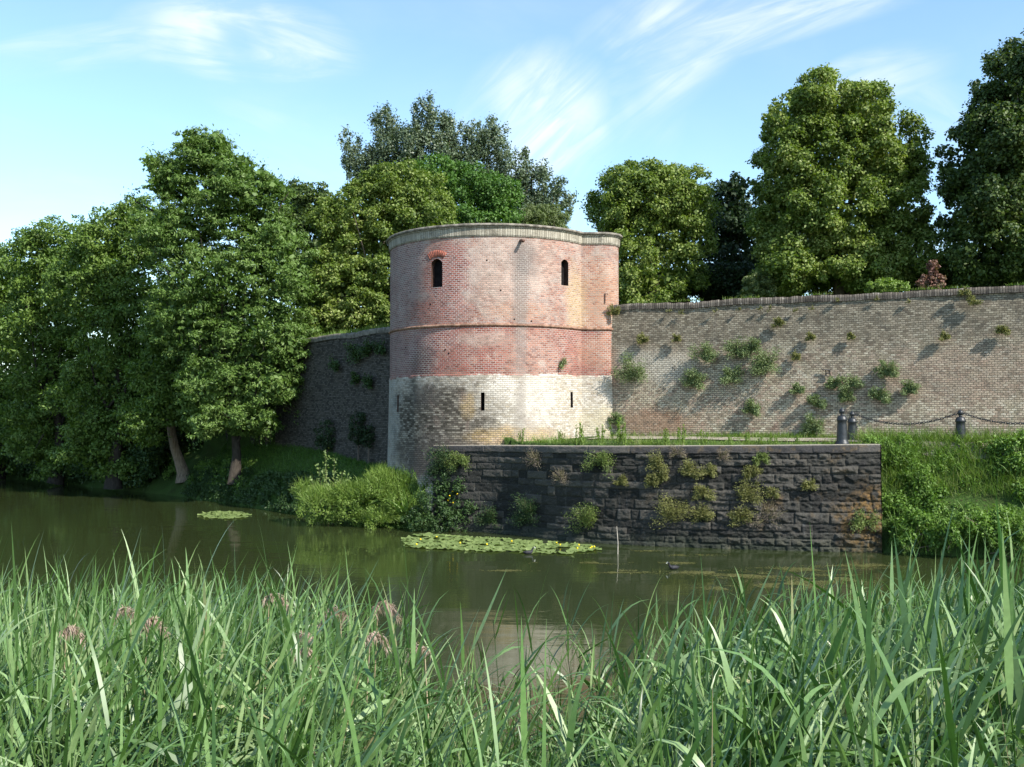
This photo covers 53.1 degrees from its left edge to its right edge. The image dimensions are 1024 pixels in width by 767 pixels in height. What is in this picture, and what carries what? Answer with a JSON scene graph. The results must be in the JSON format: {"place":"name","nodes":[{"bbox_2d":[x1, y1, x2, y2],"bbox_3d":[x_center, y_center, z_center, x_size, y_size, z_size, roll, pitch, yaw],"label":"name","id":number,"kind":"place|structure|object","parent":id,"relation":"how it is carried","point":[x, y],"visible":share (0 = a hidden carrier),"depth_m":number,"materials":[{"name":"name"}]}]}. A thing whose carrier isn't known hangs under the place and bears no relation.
{"place":"outdoors","nodes":[
{"label":"outdoors","id":0,"kind":"place"},
{"bbox_2d":[0,479,1023,766],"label":"water","id":1,"kind":"structure","parent":0,"point":[86,523],"depth_m":24.84,"materials":[{"name":"liquid"}]},
{"bbox_2d":[488,550,910,590],"bbox_3d":[3.542,4.530,25.497,12.737,0.046,6.130,-1,-2,23],"label":"floating weed","id":2,"kind":"object","parent":1,"relation":"on","point":[771,577],"visible":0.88,"depth_m":24.33,"materials":[{"name":"green plant"}]},
{"bbox_2d":[0,0,1023,371],"label":"sky","id":3,"kind":"structure","parent":0,"point":[585,85],"materials":[{"name":"blue"}]},
{"bbox_2d":[6,396,1023,559],"bbox_3d":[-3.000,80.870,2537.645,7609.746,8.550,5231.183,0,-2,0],"label":"ground","id":4,"kind":"structure","parent":0,"point":[212,447],"depth_m":34.51,"materials":[{"name":"green plant"}]},
{"bbox_2d":[0,242,45,478],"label":"alder tree","id":5,"kind":"object","parent":4,"relation":"on","point":[4,394],"visible":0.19,"depth_m":59.37,"materials":[{"name":"green plant"}]},
{"bbox_2d":[0,214,112,484],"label":"alder tree","id":6,"kind":"object","parent":4,"relation":"on","point":[47,358],"visible":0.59,"depth_m":54.15,"materials":[{"name":"green plant"}]},
{"bbox_2d":[36,623,85,704],"bbox_3d":[-1.906,2.145,4.359,0.660,2.250,0.124,-1,-2,23],"label":"flowering reed","id":7,"kind":"object","parent":4,"relation":"on","point":[68,630],"visible":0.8,"depth_m":4.36,"materials":[{"name":"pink plant"}]},
{"bbox_2d":[34,192,179,488],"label":"alder tree","id":8,"kind":"object","parent":4,"relation":"on","point":[107,280],"visible":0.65,"depth_m":49.21,"materials":[{"name":"green plant"}]},
{"bbox_2d":[108,604,134,706],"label":"flowering reed","id":9,"kind":"object","parent":4,"relation":"on","point":[127,609],"visible":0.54,"depth_m":4.57,"materials":[{"name":"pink plant"}]},
{"bbox_2d":[140,615,173,713],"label":"flowering reed","id":10,"kind":"object","parent":4,"relation":"on","point":[148,624],"visible":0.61,"depth_m":4.37,"materials":[{"name":"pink plant"}]},
{"bbox_2d":[110,275,211,482],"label":"leaning tree","id":11,"kind":"object","parent":4,"relation":"on","point":[162,399],"visible":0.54,"depth_m":45.85,"materials":[{"name":"green plant"}]},
{"bbox_2d":[0,421,336,516],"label":"waterside undergrowth","id":12,"kind":"object","parent":4,"relation":"on","point":[249,497],"visible":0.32,"depth_m":45.00,"materials":[{"name":"green plant"}]},
{"bbox_2d":[123,294,283,451],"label":"dark tree","id":13,"kind":"object","parent":4,"relation":"on","point":[182,437],"visible":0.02,"depth_m":51.38,"materials":[{"name":"green plant"}]},
{"bbox_2d":[162,455,252,490],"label":"bank ivy","id":14,"kind":"object","parent":4,"relation":"on","point":[172,468],"visible":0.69,"depth_m":46.16,"materials":[{"name":"green plant"}]},
{"bbox_2d":[34,327,389,465],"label":"rampart wall","id":15,"kind":"structure","parent":4,"relation":"on","point":[337,399],"depth_m":41.05,"materials":[{"name":"brick"}]},
{"bbox_2d":[311,323,389,336],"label":"wall top grass","id":16,"kind":"structure","parent":15,"relation":"on","point":[350,330],"depth_m":41.06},
{"bbox_2d":[343,339,360,363],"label":"wall plant","id":17,"kind":"object","parent":15,"relation":"attached to","point":[354,353],"visible":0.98,"depth_m":39.72,"materials":[{"name":"green plant"}]},
{"bbox_2d":[357,337,373,357],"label":"wall plant","id":18,"kind":"object","parent":15,"relation":"attached to","point":[367,348],"visible":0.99,"depth_m":39.03,"materials":[{"name":"green plant"}]},
{"bbox_2d":[371,337,386,355],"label":"wall plant","id":19,"kind":"object","parent":15,"relation":"attached to","point":[380,349],"visible":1,"depth_m":38.31,"materials":[{"name":"green plant"}]},
{"bbox_2d":[119,124,325,484],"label":"ash tree","id":20,"kind":"object","parent":4,"relation":"on","point":[259,253],"visible":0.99,"depth_m":43.18,"materials":[{"name":"green plant"}]},
{"bbox_2d":[262,593,295,688],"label":"flowering reed","id":21,"kind":"object","parent":4,"relation":"on","point":[283,600],"visible":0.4,"depth_m":5.56,"materials":[{"name":"pink plant"}]},
{"bbox_2d":[201,440,415,526],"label":"bank grass","id":22,"kind":"structure","parent":4,"relation":"on","point":[361,463],"depth_m":42.15,"materials":[{"name":"plant"}]},
{"bbox_2d":[272,177,344,305],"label":"dark tree","id":23,"kind":"object","parent":4,"relation":"on","point":[304,201],"visible":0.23,"depth_m":56.78,"materials":[{"name":"green plant"}]},
{"bbox_2d":[313,419,335,453],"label":"dark bush","id":24,"kind":"object","parent":4,"relation":"on","point":[324,442],"visible":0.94,"depth_m":41.26,"materials":[{"name":"green plant"}]},
{"bbox_2d":[305,447,351,524],"bbox_3d":[-6.382,3.892,35.489,1.660,3.396,0.765,0,-2,0],"label":"sapling","id":25,"kind":"object","parent":4,"relation":"on","point":[323,471],"visible":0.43,"depth_m":35.51,"materials":[{"name":"green plant"}]},
{"bbox_2d":[314,606,368,718],"bbox_3d":[-0.785,2.335,5.326,0.521,2.372,0.234,1,-2,-20],"label":"flowering reed","id":26,"kind":"object","parent":4,"relation":"on","point":[338,614],"visible":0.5,"depth_m":5.36,"materials":[{"name":"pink plant"}]},
{"bbox_2d":[347,411,365,461],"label":"dark bush","id":27,"kind":"object","parent":4,"relation":"on","point":[357,433],"visible":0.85,"depth_m":39.31,"materials":[{"name":"green plant"}]},
{"bbox_2d":[289,461,430,529],"bbox_3d":[-5.051,3.883,35.067,5.954,2.682,2.922,0,-2,12],"label":"bush","id":28,"kind":"object","parent":4,"relation":"on","point":[371,515],"visible":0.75,"depth_m":34.58,"materials":[{"name":"green plant"}]},
{"bbox_2d":[359,423,374,463],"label":"dark bush","id":29,"kind":"object","parent":4,"relation":"on","point":[366,438],"visible":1,"depth_m":38.67,"materials":[{"name":"green plant"}]},
{"bbox_2d":[335,100,415,218],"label":"poplar tree","id":30,"kind":"object","parent":4,"relation":"on","point":[381,151],"visible":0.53,"depth_m":75.67,"materials":[{"name":"green plant"}]},
{"bbox_2d":[291,157,461,335],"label":"linden tree","id":31,"kind":"object","parent":4,"relation":"on","point":[350,268],"visible":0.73,"depth_m":45.08,"materials":[{"name":"green plant"}]},
{"bbox_2d":[364,631,391,741],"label":"flowering reed","id":32,"kind":"object","parent":4,"relation":"on","point":[370,635],"visible":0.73,"depth_m":4.56,"materials":[{"name":"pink plant"}]},
{"bbox_2d":[372,600,402,677],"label":"flowering reed","id":33,"kind":"object","parent":4,"relation":"on","point":[398,617],"visible":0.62,"depth_m":5.46,"materials":[{"name":"pink plant"}]},
{"bbox_2d":[381,484,419,511],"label":"iris clump","id":34,"kind":"object","parent":4,"relation":"on","point":[405,506],"visible":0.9,"depth_m":34.00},
{"bbox_2d":[391,641,430,741],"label":"flowering reed","id":35,"kind":"object","parent":4,"relation":"on","point":[422,651],"visible":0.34,"depth_m":4.56,"materials":[{"name":"pink plant"}]},
{"bbox_2d":[399,467,477,532],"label":"shaded undergrowth","id":36,"kind":"object","parent":4,"relation":"on","point":[418,510],"visible":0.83,"depth_m":33.26,"materials":[{"name":"green plant"}]},
{"bbox_2d":[393,89,512,191],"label":"poplar tree","id":37,"kind":"object","parent":4,"relation":"on","point":[445,141],"visible":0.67,"depth_m":73.58,"materials":[{"name":"green plant"}]},
{"bbox_2d":[408,151,525,223],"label":"maple tree","id":38,"kind":"object","parent":4,"relation":"on","point":[489,196],"visible":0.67,"depth_m":56.01,"materials":[{"name":"green plant"}]},
{"bbox_2d":[386,223,622,510],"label":"round brick tower","id":39,"kind":"structure","parent":4,"relation":"on","point":[491,324],"depth_m":34.31,"materials":[{"name":"brick"}]},
{"bbox_2d":[434,260,441,286],"bbox_3d":[-2.261,-3.693,34.840,0.490,1.000,0.700,-1,-2,29],"label":"window","id":40,"kind":"structure","parent":39,"relation":"in","point":[438,264],"depth_m":34.57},
{"bbox_2d":[0,496,1023,766],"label":"reeds","id":41,"kind":"object","parent":4,"relation":"on","point":[218,694],"visible":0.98,"depth_m":3.79,"materials":[{"name":"green plant"}]},
{"bbox_2d":[520,618,552,766],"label":"tall reed","id":42,"kind":"object","parent":4,"relation":"on","point":[523,717],"visible":0.94,"depth_m":3.29,"materials":[{"name":"green plant"}]},
{"bbox_2d":[503,145,578,223],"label":"poplar tree","id":43,"kind":"object","parent":4,"relation":"on","point":[525,172],"visible":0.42,"depth_m":71.63,"materials":[{"name":"green plant"}]},
{"bbox_2d":[519,202,571,228],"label":"willow tree","id":44,"kind":"object","parent":4,"relation":"on","point":[557,217],"visible":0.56,"depth_m":59.67,"materials":[{"name":"green plant"}]},
{"bbox_2d":[157,690,1009,766],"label":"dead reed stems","id":45,"kind":"object","parent":4,"relation":"on","point":[758,732],"visible":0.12,"depth_m":2.71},
{"bbox_2d":[608,417,626,443],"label":"terrace weed","id":46,"kind":"object","parent":4,"relation":"on","point":[620,434],"visible":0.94,"depth_m":30.89,"materials":[{"name":"green plant"}]},
{"bbox_2d":[532,633,710,766],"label":"tall reed","id":47,"kind":"object","parent":4,"relation":"on","point":[686,762],"visible":0.96,"depth_m":2.67,"materials":[{"name":"green plant"}]},
{"bbox_2d":[579,156,724,304],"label":"linden tree","id":48,"kind":"object","parent":4,"relation":"on","point":[673,197],"visible":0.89,"depth_m":43.55,"materials":[{"name":"green plant"}]},
{"bbox_2d":[432,444,881,552],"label":"stone quay","id":49,"kind":"structure","parent":4,"relation":"on","point":[848,478],"depth_m":29.32,"materials":[{"name":"stone"}]},
{"bbox_2d":[422,441,457,476],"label":"wall plant","id":50,"kind":"object","parent":49,"relation":"attached to","point":[442,460],"visible":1,"depth_m":33.70,"materials":[{"name":"green plant"}]},
{"bbox_2d":[445,450,471,471],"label":"wall plant","id":51,"kind":"object","parent":49,"relation":"attached to","point":[457,458],"visible":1,"depth_m":33.41,"materials":[{"name":"green plant"}]},
{"bbox_2d":[473,501,501,531],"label":"wall plant","id":52,"kind":"object","parent":49,"relation":"attached to","point":[489,519],"visible":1,"depth_m":32.87,"materials":[{"name":"green plant"}]},
{"bbox_2d":[505,492,540,528],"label":"wall plant","id":53,"kind":"object","parent":49,"relation":"attached to","point":[527,510],"visible":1,"depth_m":31.85,"materials":[{"name":"green plant"}]},
{"bbox_2d":[561,501,599,533],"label":"wall plant","id":54,"kind":"object","parent":49,"relation":"attached to","point":[588,515],"visible":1,"depth_m":30.29,"materials":[{"name":"green plant"}]},
{"bbox_2d":[580,450,616,477],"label":"wall plant","id":55,"kind":"object","parent":49,"relation":"attached to","point":[602,458],"visible":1,"depth_m":30.01,"materials":[{"name":"green plant"}]},
{"bbox_2d":[645,449,669,473],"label":"wall plant","id":56,"kind":"object","parent":49,"relation":"attached to","point":[657,462],"visible":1,"depth_m":29.42,"materials":[{"name":"green plant"}]},
{"bbox_2d":[650,470,669,483],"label":"wall plant","id":57,"kind":"object","parent":49,"relation":"attached to","point":[663,477],"visible":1,"depth_m":29.40,"materials":[{"name":"green plant"}]},
{"bbox_2d":[649,492,694,529],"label":"wall plant","id":58,"kind":"object","parent":49,"relation":"attached to","point":[672,510],"visible":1,"depth_m":29.17,"materials":[{"name":"green plant"}]},
{"bbox_2d":[677,456,703,479],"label":"wall plant","id":59,"kind":"object","parent":49,"relation":"attached to","point":[690,471],"visible":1,"depth_m":29.11,"materials":[{"name":"green plant"}]},
{"bbox_2d":[690,502,715,523],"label":"wall plant","id":60,"kind":"object","parent":49,"relation":"attached to","point":[706,516],"visible":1,"depth_m":28.98,"materials":[{"name":"green plant"}]},
{"bbox_2d":[691,481,717,500],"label":"wall plant","id":61,"kind":"object","parent":49,"relation":"attached to","point":[698,492],"visible":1,"depth_m":29.02,"materials":[{"name":"green plant"}]},
{"bbox_2d":[699,462,717,477],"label":"wall plant","id":62,"kind":"object","parent":49,"relation":"attached to","point":[710,470],"visible":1,"depth_m":29.00,"materials":[{"name":"green plant"}]},
{"bbox_2d":[726,504,758,526],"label":"wall plant","id":63,"kind":"object","parent":49,"relation":"attached to","point":[737,516],"visible":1,"depth_m":28.69,"materials":[{"name":"green plant"}]},
{"bbox_2d":[733,474,766,504],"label":"wall plant","id":64,"kind":"object","parent":49,"relation":"attached to","point":[747,493],"visible":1,"depth_m":28.64,"materials":[{"name":"green plant"}]},
{"bbox_2d":[741,464,762,478],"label":"wall plant","id":65,"kind":"object","parent":49,"relation":"attached to","point":[750,473],"visible":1,"depth_m":28.69,"materials":[{"name":"green plant"}]},
{"bbox_2d":[752,452,770,466],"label":"wall plant","id":66,"kind":"object","parent":49,"relation":"attached to","point":[761,457],"visible":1,"depth_m":28.66,"materials":[{"name":"green plant"}]},
{"bbox_2d":[748,498,787,529],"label":"wall plant","id":67,"kind":"object","parent":49,"relation":"attached to","point":[769,517],"visible":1,"depth_m":28.52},
{"bbox_2d":[835,408,849,443],"bbox_3d":[9.307,1.221,28.876,0.400,1.082,0.400,0,-2,0],"label":"bollard","id":68,"kind":"object","parent":49,"relation":"on","point":[842,434],"visible":0.93,"depth_m":28.76,"materials":[{"name":"metal"}]},
{"bbox_2d":[849,508,882,532],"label":"wall plant","id":69,"kind":"object","parent":49,"relation":"attached to","point":[862,523],"visible":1,"depth_m":28.03,"materials":[{"name":"green plant"}]},
{"bbox_2d":[613,553,741,757],"bbox_3d":[0.845,1.891,4.572,0.808,2.238,0.401,0,-2,13],"label":"tall reed","id":70,"kind":"object","parent":4,"relation":"on","point":[719,659],"visible":0.49,"depth_m":4.57,"materials":[{"name":"green plant"}]},
{"bbox_2d":[689,171,765,301],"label":"dark tree","id":71,"kind":"object","parent":4,"relation":"on","point":[734,241],"visible":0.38,"depth_m":48.12,"materials":[{"name":"green plant"}]},
{"bbox_2d":[737,271,778,297],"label":"light shrub","id":72,"kind":"object","parent":4,"relation":"on","point":[763,286],"visible":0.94,"depth_m":41.25,"materials":[{"name":"green plant"}]},
{"bbox_2d":[502,429,1018,494],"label":"terrace grass","id":73,"kind":"structure","parent":4,"relation":"on","point":[653,442],"depth_m":32.01,"materials":[{"name":"plant"}]},
{"bbox_2d":[736,530,873,738],"bbox_3d":[1.262,1.742,4.167,0.719,2.335,0.481,0,-2,0],"label":"tall reed","id":74,"kind":"object","parent":4,"relation":"on","point":[830,656],"visible":0.44,"depth_m":4.13,"materials":[{"name":"green plant"}]},
{"bbox_2d":[611,286,1023,437],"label":"rampart wall","id":75,"kind":"structure","parent":4,"relation":"on","point":[974,365],"depth_m":32.46,"materials":[{"name":"brick"}]},
{"bbox_2d":[609,352,648,384],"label":"wall plant","id":76,"kind":"object","parent":75,"relation":"attached to","point":[629,373],"visible":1,"depth_m":34.92,"materials":[{"name":"green plant"}]},
{"bbox_2d":[677,367,708,391],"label":"wall plant","id":77,"kind":"object","parent":75,"relation":"attached to","point":[694,380],"visible":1,"depth_m":34.06,"materials":[{"name":"green plant"}]},
{"bbox_2d":[687,340,718,362],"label":"wall plant","id":78,"kind":"object","parent":75,"relation":"attached to","point":[706,353],"visible":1,"depth_m":33.90,"materials":[{"name":"green plant"}]},
{"bbox_2d":[718,363,745,383],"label":"wall plant","id":79,"kind":"object","parent":75,"relation":"attached to","point":[730,377],"visible":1,"depth_m":33.52,"materials":[{"name":"green plant"}]},
{"bbox_2d":[719,334,750,359],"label":"wall plant","id":80,"kind":"object","parent":75,"relation":"attached to","point":[732,348],"visible":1,"depth_m":33.48,"materials":[{"name":"green plant"}]},
{"bbox_2d":[742,397,761,417],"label":"wall plant","id":81,"kind":"object","parent":75,"relation":"attached to","point":[750,407],"visible":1,"depth_m":33.24,"materials":[{"name":"green plant"}]},
{"bbox_2d":[743,336,762,354],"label":"wall plant","id":82,"kind":"object","parent":75,"relation":"attached to","point":[755,346],"visible":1,"depth_m":33.27,"materials":[{"name":"green plant"}]},
{"bbox_2d":[748,345,782,377],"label":"wall plant","id":83,"kind":"object","parent":75,"relation":"attached to","point":[764,362],"visible":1,"depth_m":33.06,"materials":[{"name":"green plant"}]},
{"bbox_2d":[799,411,826,435],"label":"wall plant","id":84,"kind":"object","parent":75,"relation":"attached to","point":[810,426],"visible":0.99,"depth_m":32.38,"materials":[{"name":"green plant"}]},
{"bbox_2d":[806,393,827,409],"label":"wall plant","id":85,"kind":"object","parent":75,"relation":"attached to","point":[813,400],"visible":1,"depth_m":32.38,"materials":[{"name":"green plant"}]},
{"bbox_2d":[634,281,1023,302],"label":"wall top grass","id":86,"kind":"structure","parent":75,"relation":"on","point":[833,291],"depth_m":32.86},
{"bbox_2d":[823,374,841,388],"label":"wall plant","id":87,"kind":"object","parent":75,"relation":"attached to","point":[833,383],"visible":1,"depth_m":32.20,"materials":[{"name":"green plant"}]},
{"bbox_2d":[837,389,855,402],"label":"wall plant","id":88,"kind":"object","parent":75,"relation":"attached to","point":[844,395],"visible":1,"depth_m":32.03,"materials":[{"name":"green plant"}]},
{"bbox_2d":[837,373,867,390],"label":"wall plant","id":89,"kind":"object","parent":75,"relation":"attached to","point":[852,382],"visible":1,"depth_m":31.94,"materials":[{"name":"green plant"}]},
{"bbox_2d":[867,383,892,403],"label":"wall plant","id":90,"kind":"object","parent":75,"relation":"attached to","point":[881,395],"visible":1,"depth_m":31.57,"materials":[{"name":"green plant"}]},
{"bbox_2d":[873,357,899,377],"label":"wall plant","id":91,"kind":"object","parent":75,"relation":"attached to","point":[886,370],"visible":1,"depth_m":31.50,"materials":[{"name":"green plant"}]},
{"bbox_2d":[899,378,920,395],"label":"wall plant","id":92,"kind":"object","parent":75,"relation":"attached to","point":[911,388],"visible":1,"depth_m":31.21,"materials":[{"name":"green plant"}]},
{"bbox_2d":[638,256,1002,302],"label":"hedge","id":93,"kind":"object","parent":4,"relation":"on","point":[727,277],"visible":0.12,"depth_m":45.82,"materials":[{"name":"green plant"}]},
{"bbox_2d":[741,62,944,296],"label":"linden tree","id":94,"kind":"object","parent":4,"relation":"on","point":[804,230],"visible":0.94,"depth_m":41.00,"materials":[{"name":"green plant"}]},
{"bbox_2d":[864,277,910,292],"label":"light shrub","id":95,"kind":"object","parent":4,"relation":"on","point":[891,283],"visible":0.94,"depth_m":33.29,"materials":[{"name":"green plant"}]},
{"bbox_2d":[824,537,989,729],"bbox_3d":[1.568,1.735,4.023,0.752,2.277,0.469,0,-2,0],"label":"tall reed","id":96,"kind":"object","parent":4,"relation":"on","point":[907,637],"visible":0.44,"depth_m":4.01,"materials":[{"name":"green plant"}]},
{"bbox_2d":[915,259,946,289],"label":"russet shrub","id":97,"kind":"object","parent":4,"relation":"on","point":[935,280],"visible":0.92,"depth_m":34.80,"materials":[{"name":"brown plant"}]},
{"bbox_2d":[862,421,1023,555],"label":"brambles","id":98,"kind":"object","parent":4,"relation":"on","point":[908,521],"visible":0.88,"depth_m":27.91,"materials":[{"name":"green plant"}]},
{"bbox_2d":[878,520,1020,721],"bbox_3d":[1.992,1.745,4.338,0.815,2.541,0.695,0,-2,0],"label":"tall reed","id":99,"kind":"object","parent":4,"relation":"on","point":[994,603],"visible":0.33,"depth_m":4.33,"materials":[{"name":"green plant"}]},
{"bbox_2d":[955,409,965,440],"bbox_3d":[12.869,1.271,29.375,0.396,1.072,0.396,0,-2,0],"label":"bollard","id":100,"kind":"object","parent":4,"relation":"on","point":[959,421],"visible":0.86,"depth_m":29.27,"materials":[{"name":"metal"}]},
{"bbox_2d":[919,500,1023,755],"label":"tall reed","id":101,"kind":"object","parent":4,"relation":"on","point":[1014,617],"visible":0.21,"depth_m":3.83,"materials":[{"name":"green plant"}]},
{"bbox_2d":[928,28,1023,288],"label":"linden tree","id":102,"kind":"object","parent":4,"relation":"on","point":[982,186],"visible":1,"depth_m":38.11,"materials":[{"name":"green plant"}]},
{"bbox_2d":[589,436,1021,458],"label":"path","id":103,"kind":"structure","parent":0,"point":[735,438],"depth_m":31.53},
{"bbox_2d":[847,411,856,439],"bbox_3d":[10.293,1.351,30.973,0.388,1.050,0.388,0,-2,0],"label":"bollard","id":104,"kind":"object","parent":103,"relation":"on","point":[852,423],"visible":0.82,"depth_m":30.87,"materials":[{"name":"metal"}]},
{"bbox_2d":[855,413,957,424],"bbox_3d":[11.581,1.042,30.182,2.908,0.367,0.066,-1,-2,34],"label":"chain","id":105,"kind":"object","parent":104,"relation":"hanging from","point":[914,423],"visible":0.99,"depth_m":30.14,"materials":[{"name":"black paint"}]},
{"bbox_2d":[852,423,1023,498],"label":"bank top grass","id":106,"kind":"structure","parent":0,"point":[949,439],"depth_m":28.86,"materials":[{"name":"plant"}]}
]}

